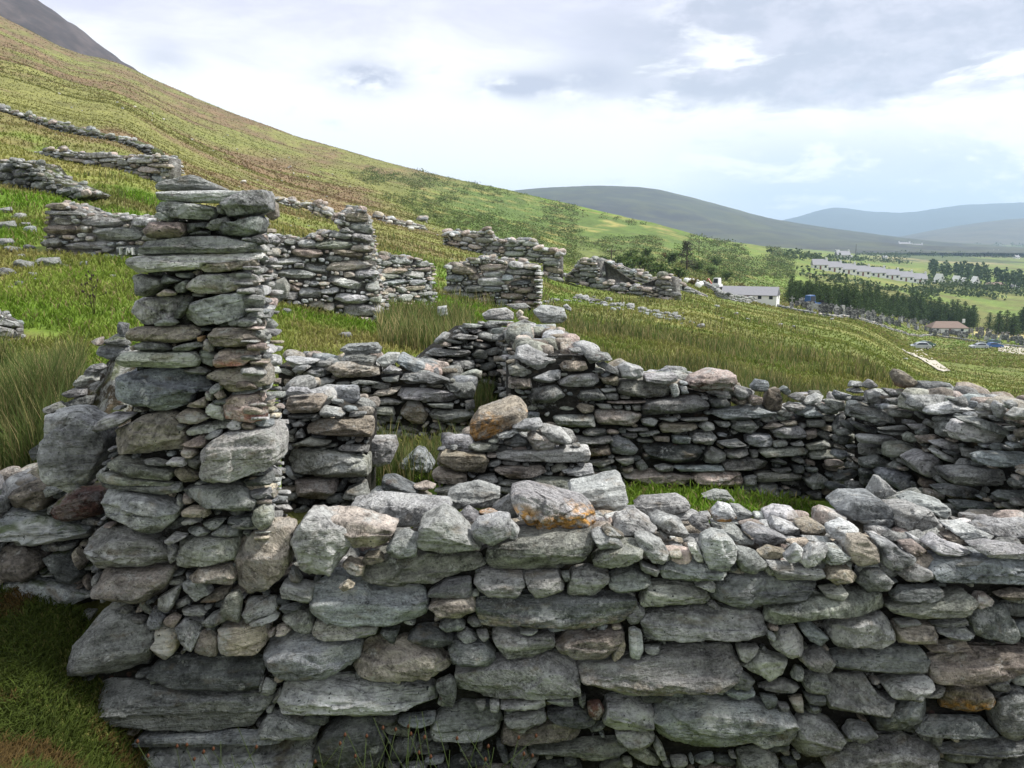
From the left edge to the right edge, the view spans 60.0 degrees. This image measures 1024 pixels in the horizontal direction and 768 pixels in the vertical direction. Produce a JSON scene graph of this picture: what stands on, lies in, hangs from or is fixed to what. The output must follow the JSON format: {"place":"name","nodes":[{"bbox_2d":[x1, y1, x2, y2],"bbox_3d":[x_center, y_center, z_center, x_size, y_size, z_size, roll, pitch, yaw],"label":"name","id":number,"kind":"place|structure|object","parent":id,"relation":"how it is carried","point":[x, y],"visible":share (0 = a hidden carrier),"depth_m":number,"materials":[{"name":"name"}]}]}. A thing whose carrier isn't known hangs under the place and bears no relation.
{"place":"outdoors","nodes":[
{"label":"outdoors","id":0,"kind":"place"},
{"bbox_2d":[0,0,138,71],"bbox_3d":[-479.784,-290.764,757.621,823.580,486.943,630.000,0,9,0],"label":"scree mountain","id":1,"kind":"structure","parent":0,"point":[38,17],"depth_m":790.36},
{"bbox_2d":[81,270,106,314],"bbox_3d":[-4.406,-0.941,9.301,0.257,0.502,0.156,0,9,0],"label":"dead thistle","id":2,"kind":"object","parent":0,"point":[85,283],"visible":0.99,"depth_m":9.31,"materials":[{"name":"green plant"}]},
{"bbox_2d":[0,16,1023,767],"bbox_3d":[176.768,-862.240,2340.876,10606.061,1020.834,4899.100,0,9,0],"label":"ground","id":3,"kind":"structure","parent":0,"point":[596,224],"depth_m":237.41,"materials":[{"name":"plant"}]},
{"bbox_2d":[0,221,16,228],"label":"rock","id":4,"kind":"object","parent":3,"relation":"on","point":[8,223],"visible":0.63,"depth_m":17.68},
{"bbox_2d":[0,309,25,339],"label":"ruined wall","id":5,"kind":"structure","parent":3,"relation":"on","point":[10,321],"depth_m":8.22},
{"bbox_2d":[13,259,33,268],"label":"rock","id":6,"kind":"object","parent":3,"relation":"on","point":[23,262],"visible":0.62,"depth_m":12.95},
{"bbox_2d":[35,257,61,266],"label":"rock","id":7,"kind":"object","parent":3,"relation":"on","point":[53,260],"visible":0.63,"depth_m":13.45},
{"bbox_2d":[0,444,109,620],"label":"stone wall","id":8,"kind":"structure","parent":3,"relation":"on","point":[47,532],"depth_m":4.02,"materials":[{"name":"stone"}]},
{"bbox_2d":[37,404,118,492],"bbox_3d":[-1.861,0.280,3.819,0.280,0.358,0.273,0,9,0],"label":"loose stone","id":9,"kind":"object","parent":8,"relation":"on","point":[73,453],"visible":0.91,"depth_m":3.72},
{"bbox_2d":[0,157,110,200],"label":"ruined wall","id":10,"kind":"structure","parent":3,"relation":"on","point":[41,174],"depth_m":23.43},
{"bbox_2d":[0,103,164,154],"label":"ruined wall","id":11,"kind":"structure","parent":3,"relation":"on","point":[87,131],"depth_m":56.19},
{"bbox_2d":[40,200,161,258],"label":"ruined wall","id":12,"kind":"structure","parent":3,"relation":"on","point":[74,227],"depth_m":14.92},
{"bbox_2d":[34,145,184,182],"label":"ruined wall","id":13,"kind":"structure","parent":3,"relation":"on","point":[157,167],"depth_m":35.46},
{"bbox_2d":[42,322,278,466],"bbox_3d":[-2.068,0.741,5.106,1.402,2.210,1.698,0,9,0],"label":"rubble heap","id":14,"kind":"object","parent":3,"relation":"on","point":[94,384],"visible":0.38,"depth_m":4.83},
{"bbox_2d":[136,728,257,767],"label":"grass tuft","id":15,"kind":"object","parent":3,"relation":"on","point":[186,745],"visible":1,"depth_m":3.58,"materials":[{"name":"green plant"}]},
{"bbox_2d":[273,277,289,302],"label":"loose stone","id":16,"kind":"object","parent":3,"relation":"on","point":[283,284],"visible":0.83,"depth_m":6.49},
{"bbox_2d":[275,196,307,208],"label":"ruined wall","id":17,"kind":"structure","parent":3,"relation":"on","point":[294,202],"depth_m":66.64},
{"bbox_2d":[303,199,334,219],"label":"ruined wall","id":18,"kind":"structure","parent":3,"relation":"on","point":[320,206],"depth_m":58.03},
{"bbox_2d":[264,205,388,322],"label":"ruined wall","id":19,"kind":"structure","parent":3,"relation":"on","point":[340,270],"depth_m":15.07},
{"bbox_2d":[281,375,380,512],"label":"pier","id":20,"kind":"structure","parent":3,"relation":"on","point":[327,458],"depth_m":5.08,"materials":[{"name":"stone"}]},
{"bbox_2d":[265,727,396,767],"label":"grass tuft","id":21,"kind":"object","parent":3,"relation":"on","point":[345,734],"visible":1,"depth_m":3.60,"materials":[{"name":"green plant"}]},
{"bbox_2d":[278,349,481,439],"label":"stone wall","id":22,"kind":"structure","parent":3,"relation":"on","point":[433,390],"depth_m":7.17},
{"bbox_2d":[340,342,381,353],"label":"loose stone","id":23,"kind":"object","parent":22,"relation":"on","point":[367,348],"visible":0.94,"depth_m":7.27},
{"bbox_2d":[345,353,376,365],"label":"loose stone","id":24,"kind":"object","parent":22,"relation":"on","point":[364,359],"visible":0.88,"depth_m":7.19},
{"bbox_2d":[376,352,399,367],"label":"loose stone","id":25,"kind":"object","parent":22,"relation":"on","point":[387,359],"visible":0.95,"depth_m":7.18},
{"bbox_2d":[396,352,424,371],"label":"loose stone","id":26,"kind":"object","parent":22,"relation":"on","point":[405,360],"visible":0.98,"depth_m":7.19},
{"bbox_2d":[371,434,398,466],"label":"loose stone","id":27,"kind":"object","parent":3,"relation":"on","point":[384,449],"visible":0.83,"depth_m":5.34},
{"bbox_2d":[372,211,426,229],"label":"ruined wall","id":28,"kind":"structure","parent":3,"relation":"on","point":[378,215],"depth_m":100.59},
{"bbox_2d":[370,473,435,494],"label":"stones","id":29,"kind":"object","parent":3,"relation":"on","point":[393,482],"depth_m":4.94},
{"bbox_2d":[377,251,437,304],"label":"ruined wall","id":30,"kind":"structure","parent":3,"relation":"on","point":[407,276],"depth_m":21.01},
{"bbox_2d":[399,445,435,472],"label":"loose stone","id":31,"kind":"object","parent":3,"relation":"on","point":[420,454],"visible":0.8,"depth_m":5.77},
{"bbox_2d":[346,712,537,767],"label":"grass tuft","id":32,"kind":"object","parent":3,"relation":"on","point":[430,755],"visible":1,"depth_m":3.60,"materials":[{"name":"green plant"}]},
{"bbox_2d":[415,321,502,393],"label":"stone wall","id":33,"kind":"structure","parent":3,"relation":"on","point":[466,346],"depth_m":8.94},
{"bbox_2d":[443,254,543,310],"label":"ruined wall","id":34,"kind":"structure","parent":3,"relation":"on","point":[508,280],"depth_m":26.67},
{"bbox_2d":[441,226,566,281],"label":"ruined wall","id":35,"kind":"structure","parent":3,"relation":"on","point":[484,240],"depth_m":66.76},
{"bbox_2d":[0,168,1023,517],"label":"rushes","id":36,"kind":"object","parent":3,"relation":"on","point":[32,386],"visible":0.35,"depth_m":13.41,"materials":[{"name":"green plant"}]},
{"bbox_2d":[432,417,594,498],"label":"stone wall","id":37,"kind":"structure","parent":3,"relation":"on","point":[536,449],"depth_m":5.18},
{"bbox_2d":[470,395,527,441],"bbox_3d":[-0.079,0.214,5.336,0.350,0.252,0.334,0,9,0],"label":"loose stone","id":38,"kind":"object","parent":37,"relation":"on","point":[490,420],"visible":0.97,"depth_m":5.22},
{"bbox_2d":[482,303,599,428],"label":"stone wall","id":39,"kind":"structure","parent":3,"relation":"on","point":[552,341],"depth_m":6.82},
{"bbox_2d":[533,305,566,322],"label":"loose stone","id":40,"kind":"object","parent":39,"relation":"on","point":[549,314],"visible":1,"depth_m":9.21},
{"bbox_2d":[67,480,1023,767],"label":"stone wall","id":41,"kind":"structure","parent":3,"relation":"on","point":[633,636],"depth_m":3.78,"materials":[{"name":"stone"}]},
{"bbox_2d":[83,190,291,651],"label":"ruined gable","id":42,"kind":"structure","parent":41,"relation":"on","point":[204,360],"depth_m":3.60,"materials":[{"name":"stone"}]},
{"bbox_2d":[92,411,137,431],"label":"loose stone","id":43,"kind":"object","parent":42,"relation":"on","point":[114,419],"visible":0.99,"depth_m":3.57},
{"bbox_2d":[155,175,228,190],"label":"loose stone","id":44,"kind":"object","parent":42,"relation":"on","point":[189,183],"visible":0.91,"depth_m":3.54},
{"bbox_2d":[199,419,288,483],"bbox_3d":[-1.102,0.279,3.663,0.324,0.236,0.295,0,9,0],"label":"loose stone","id":45,"kind":"object","parent":42,"relation":"on","point":[229,456],"visible":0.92,"depth_m":3.56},
{"bbox_2d":[266,202,279,219],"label":"loose stone","id":46,"kind":"object","parent":42,"relation":"on","point":[275,214],"visible":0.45,"depth_m":3.94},
{"bbox_2d":[290,505,350,576],"bbox_3d":[-0.793,0.667,3.721,0.273,0.283,0.258,0,9,0],"label":"loose stone","id":47,"kind":"object","parent":41,"relation":"on","point":[320,544],"visible":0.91,"depth_m":3.63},
{"bbox_2d":[339,579,354,591],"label":"loose stone","id":48,"kind":"object","parent":41,"relation":"on","point":[347,584],"visible":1,"depth_m":3.62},
{"bbox_2d":[362,550,384,564],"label":"loose stone","id":49,"kind":"object","parent":41,"relation":"on","point":[372,557],"visible":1,"depth_m":3.70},
{"bbox_2d":[351,491,452,527],"bbox_3d":[-0.505,0.577,4.084,0.461,0.136,0.214,0,9,0],"label":"loose stone","id":50,"kind":"object","parent":41,"relation":"on","point":[408,509],"visible":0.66,"depth_m":4.01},
{"bbox_2d":[416,503,480,553],"bbox_3d":[-0.266,0.620,3.756,0.271,0.180,0.254,0,9,0],"label":"loose stone","id":51,"kind":"object","parent":41,"relation":"on","point":[444,527],"visible":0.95,"depth_m":3.67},
{"bbox_2d":[510,480,595,529],"bbox_3d":[0.180,0.540,3.880,0.374,0.187,0.298,0,9,0],"label":"loose stone","id":52,"kind":"object","parent":41,"relation":"on","point":[538,505],"visible":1,"depth_m":3.79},
{"bbox_2d":[567,470,628,510],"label":"loose stone","id":53,"kind":"object","parent":41,"relation":"on","point":[606,489],"visible":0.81,"depth_m":4.10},
{"bbox_2d":[633,493,689,515],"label":"loose stone","id":54,"kind":"object","parent":41,"relation":"on","point":[673,503],"visible":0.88,"depth_m":4.16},
{"bbox_2d":[698,527,736,571],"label":"loose stone","id":55,"kind":"object","parent":41,"relation":"on","point":[718,549],"visible":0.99,"depth_m":3.67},
{"bbox_2d":[709,501,736,521],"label":"loose stone","id":56,"kind":"object","parent":41,"relation":"on","point":[719,511],"visible":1,"depth_m":4.14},
{"bbox_2d":[825,488,894,527],"bbox_3d":[1.673,0.612,4.250,0.286,0.172,0.262,0,9,0],"label":"loose stone","id":57,"kind":"object","parent":41,"relation":"on","point":[863,506],"visible":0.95,"depth_m":4.14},
{"bbox_2d":[865,474,896,498],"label":"loose stone","id":58,"kind":"object","parent":41,"relation":"on","point":[878,487],"visible":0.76,"depth_m":4.45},
{"bbox_2d":[881,499,941,530],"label":"loose stone","id":59,"kind":"object","parent":41,"relation":"on","point":[909,516],"visible":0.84,"depth_m":4.12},
{"bbox_2d":[331,149,797,281],"bbox_3d":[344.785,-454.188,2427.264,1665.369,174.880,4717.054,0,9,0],"label":"scrub","id":60,"kind":"object","parent":3,"relation":"on","point":[773,259],"visible":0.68,"depth_m":308.54,"materials":[{"name":"green plant"}]},
{"bbox_2d":[574,294,600,301],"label":"ruined wall","id":61,"kind":"structure","parent":3,"relation":"on","point":[585,297],"depth_m":49.72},
{"bbox_2d":[563,256,681,299],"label":"ruined wall","id":62,"kind":"structure","parent":3,"relation":"on","point":[597,272],"depth_m":63.23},
{"bbox_2d":[619,257,639,268],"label":"gorse bush","id":63,"kind":"object","parent":3,"relation":"on","point":[627,263],"visible":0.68,"depth_m":136.84,"materials":[{"name":"green plant"}]},
{"bbox_2d":[606,259,657,283],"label":"ruined wall","id":64,"kind":"structure","parent":3,"relation":"on","point":[641,276],"depth_m":93.56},
{"bbox_2d":[626,251,655,269],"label":"gorse bush","id":65,"kind":"object","parent":3,"relation":"on","point":[642,261],"visible":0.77,"depth_m":150.66,"materials":[{"name":"green plant"}]},
{"bbox_2d":[646,260,663,275],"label":"gorse bush","id":66,"kind":"object","parent":3,"relation":"on","point":[652,271],"visible":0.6,"depth_m":141.02,"materials":[{"name":"green plant"}]},
{"bbox_2d":[650,260,673,273],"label":"gorse bush","id":67,"kind":"object","parent":3,"relation":"on","point":[664,268],"visible":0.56,"depth_m":135.49,"materials":[{"name":"green plant"}]},
{"bbox_2d":[663,251,678,261],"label":"gorse bush","id":68,"kind":"object","parent":3,"relation":"on","point":[671,256],"visible":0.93,"depth_m":207.72,"materials":[{"name":"green plant"}]},
{"bbox_2d":[506,344,854,499],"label":"stone wall","id":69,"kind":"structure","parent":3,"relation":"on","point":[664,424],"depth_m":6.65,"materials":[{"name":"stone"}]},
{"bbox_2d":[684,367,736,391],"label":"loose stone","id":70,"kind":"object","parent":69,"relation":"on","point":[709,379],"visible":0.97,"depth_m":6.56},
{"bbox_2d":[761,387,782,410],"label":"loose stone","id":71,"kind":"object","parent":69,"relation":"on","point":[772,399],"visible":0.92,"depth_m":6.66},
{"bbox_2d":[673,266,688,277],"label":"gorse bush","id":72,"kind":"object","parent":3,"relation":"on","point":[680,272],"visible":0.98,"depth_m":148.74,"materials":[{"name":"green plant"}]},
{"bbox_2d":[678,241,696,269],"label":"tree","id":73,"kind":"object","parent":3,"relation":"on","point":[685,245],"visible":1,"depth_m":188.16,"materials":[{"name":"green plant"}]},
{"bbox_2d":[679,279,707,296],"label":"ruined wall","id":74,"kind":"structure","parent":3,"relation":"on","point":[684,287],"depth_m":91.43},
{"bbox_2d":[690,260,705,271],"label":"gorse bush","id":75,"kind":"object","parent":3,"relation":"on","point":[699,266],"visible":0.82,"depth_m":202.12,"materials":[{"name":"green plant"}]},
{"bbox_2d":[701,488,734,501],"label":"loose stone","id":76,"kind":"object","parent":3,"relation":"on","point":[714,494],"visible":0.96,"depth_m":6.27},
{"bbox_2d":[703,280,756,302],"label":"retaining wall","id":77,"kind":"structure","parent":3,"relation":"on","point":[729,295],"depth_m":114.70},
{"bbox_2d":[722,286,779,306],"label":"white building","id":78,"kind":"structure","parent":3,"relation":"on","point":[768,295],"depth_m":137.76,"materials":[{"name":"paint"}]},
{"bbox_2d":[783,280,795,302],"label":"conifer tree","id":79,"kind":"object","parent":3,"relation":"on","point":[790,292],"visible":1,"depth_m":185.32,"materials":[{"name":"green plant"}]},
{"bbox_2d":[801,295,823,307],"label":"tractor","id":80,"kind":"object","parent":3,"relation":"on","point":[812,298],"visible":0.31,"depth_m":166.79,"materials":[{"name":"blue paint"}]},
{"bbox_2d":[810,257,828,270],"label":"terraced house","id":81,"kind":"structure","parent":3,"relation":"on","point":[821,264],"depth_m":504.16,"materials":[{"name":"paint"}]},
{"bbox_2d":[818,285,836,304],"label":"conifer tree","id":82,"kind":"object","parent":3,"relation":"on","point":[827,289],"visible":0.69,"depth_m":186.84,"materials":[{"name":"green plant"}]},
{"bbox_2d":[828,260,842,272],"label":"terraced house","id":83,"kind":"structure","parent":3,"relation":"on","point":[835,266],"depth_m":515.24,"materials":[{"name":"paint"}]},
{"bbox_2d":[834,250,850,259],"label":"farmhouse","id":84,"kind":"object","parent":3,"relation":"on","point":[845,253],"visible":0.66,"depth_m":980.07,"materials":[{"name":"paint"}]},
{"bbox_2d":[842,262,856,275],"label":"terraced house","id":85,"kind":"structure","parent":3,"relation":"on","point":[849,268],"depth_m":533.48,"materials":[{"name":"paint"}]},
{"bbox_2d":[848,288,863,308],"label":"conifer tree","id":86,"kind":"object","parent":3,"relation":"on","point":[853,296],"visible":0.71,"depth_m":206.22,"materials":[{"name":"green plant"}]},
{"bbox_2d":[856,264,870,277],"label":"terraced house","id":87,"kind":"structure","parent":3,"relation":"on","point":[864,271],"depth_m":549.99,"materials":[{"name":"paint"}]},
{"bbox_2d":[858,292,872,312],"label":"conifer tree","id":88,"kind":"object","parent":3,"relation":"on","point":[866,299],"visible":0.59,"depth_m":224.90,"materials":[{"name":"green plant"}]},
{"bbox_2d":[867,292,880,311],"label":"conifer tree","id":89,"kind":"object","parent":3,"relation":"on","point":[872,298],"visible":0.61,"depth_m":234.36,"materials":[{"name":"green plant"}]},
{"bbox_2d":[870,289,883,313],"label":"conifer tree","id":90,"kind":"object","parent":3,"relation":"on","point":[878,301],"visible":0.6,"depth_m":248.47,"materials":[{"name":"green plant"}]},
{"bbox_2d":[870,265,886,278],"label":"terraced house","id":91,"kind":"structure","parent":3,"relation":"on","point":[879,272],"depth_m":584.49,"materials":[{"name":"paint"}]},
{"bbox_2d":[886,267,899,280],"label":"terraced house","id":92,"kind":"structure","parent":3,"relation":"on","point":[892,274],"depth_m":584.65,"materials":[{"name":"paint"}]},
{"bbox_2d":[766,242,1023,299],"bbox_3d":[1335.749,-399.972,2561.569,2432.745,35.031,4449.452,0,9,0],"label":"hedges","id":93,"kind":"object","parent":3,"relation":"on","point":[930,289],"visible":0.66,"depth_m":561.15,"materials":[{"name":"green plant"}]},
{"bbox_2d":[894,293,905,316],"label":"conifer tree","id":94,"kind":"object","parent":3,"relation":"on","point":[900,309],"visible":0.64,"depth_m":292.50,"materials":[{"name":"green plant"}]},
{"bbox_2d":[777,304,1023,347],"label":"boundary wall","id":95,"kind":"structure","parent":3,"relation":"on","point":[848,316],"depth_m":201.88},
{"bbox_2d":[900,270,913,282],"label":"terraced house","id":96,"kind":"structure","parent":3,"relation":"on","point":[906,276],"depth_m":587.39,"materials":[{"name":"paint"}]},
{"bbox_2d":[907,300,920,319],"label":"conifer tree","id":97,"kind":"object","parent":3,"relation":"on","point":[914,315],"visible":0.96,"depth_m":309.42,"materials":[{"name":"green plant"}]},
{"bbox_2d":[913,272,927,283],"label":"terraced house","id":98,"kind":"structure","parent":3,"relation":"on","point":[919,276],"depth_m":587.76,"materials":[{"name":"paint"}]},
{"bbox_2d":[910,342,931,349],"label":"parked car","id":99,"kind":"object","parent":3,"relation":"on","point":[925,345],"visible":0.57,"depth_m":174.81,"materials":[{"name":"silver metal"}]},
{"bbox_2d":[914,296,929,320],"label":"conifer tree","id":100,"kind":"object","parent":3,"relation":"on","point":[921,300],"visible":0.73,"depth_m":316.53,"materials":[{"name":"green plant"}]},
{"bbox_2d":[824,379,1023,517],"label":"stone wall","id":101,"kind":"structure","parent":3,"relation":"on","point":[957,448],"depth_m":5.53,"materials":[{"name":"stone"}]},
{"bbox_2d":[889,369,917,388],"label":"loose stone","id":102,"kind":"object","parent":101,"relation":"on","point":[901,379],"visible":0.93,"depth_m":5.98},
{"bbox_2d":[914,380,951,388],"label":"loose stone","id":103,"kind":"object","parent":101,"relation":"on","point":[928,384],"visible":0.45,"depth_m":5.90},
{"bbox_2d":[932,304,947,320],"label":"conifer tree","id":104,"kind":"object","parent":3,"relation":"on","point":[939,316],"visible":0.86,"depth_m":322.36,"materials":[{"name":"green plant"}]},
{"bbox_2d":[925,319,969,333],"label":"bungalow","id":105,"kind":"object","parent":3,"relation":"on","point":[942,326],"visible":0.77,"depth_m":285.77,"materials":[{"name":"brown tile"}]},
{"bbox_2d":[927,259,1023,288],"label":"woodland","id":106,"kind":"object","parent":3,"relation":"on","point":[1015,277],"visible":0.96,"depth_m":703.53,"materials":[{"name":"green plant"}]},
{"bbox_2d":[968,343,988,348],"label":"parked car","id":107,"kind":"object","parent":3,"relation":"on","point":[980,345],"visible":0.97,"depth_m":215.77,"materials":[{"name":"silver metal"}]},
{"bbox_2d":[988,311,1008,333],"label":"conifer tree","id":108,"kind":"object","parent":3,"relation":"on","point":[999,328],"visible":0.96,"depth_m":298.29,"materials":[{"name":"green plant"}]},
{"bbox_2d":[1004,316,1021,335],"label":"conifer tree","id":109,"kind":"object","parent":3,"relation":"on","point":[1015,324],"visible":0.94,"depth_m":294.99,"materials":[{"name":"green plant"}]},
{"bbox_2d":[39,0,1023,219],"label":"sky","id":110,"kind":"structure","parent":0,"point":[774,109],"materials":[{"name":"white"}]},
{"bbox_2d":[514,186,1023,253],"bbox_3d":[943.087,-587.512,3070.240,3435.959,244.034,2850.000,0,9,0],"label":"moor hill","id":111,"kind":"structure","parent":0,"point":[691,215],"depth_m":2667.83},
{"bbox_2d":[783,202,1023,236],"bbox_3d":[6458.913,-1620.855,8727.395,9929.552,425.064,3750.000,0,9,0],"label":"mountain","id":112,"kind":"structure","parent":0,"point":[894,224],"depth_m":8376.88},
{"bbox_2d":[902,349,948,370],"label":"track","id":113,"kind":"structure","parent":0,"point":[933,362],"depth_m":111.11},
{"bbox_2d":[900,218,1023,244],"bbox_3d":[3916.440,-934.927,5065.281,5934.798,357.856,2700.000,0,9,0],"label":"brown hill","id":114,"kind":"structure","parent":0,"point":[1007,232],"depth_m":4582.13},
{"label":"drive","id":115,"kind":"structure","parent":0,"visible":0},
{"bbox_2d":[707,278,722,288],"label":"digger","id":116,"kind":"object","parent":115,"relation":"on","point":[717,282],"visible":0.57,"depth_m":146.57,"materials":[{"name":"white paint"}]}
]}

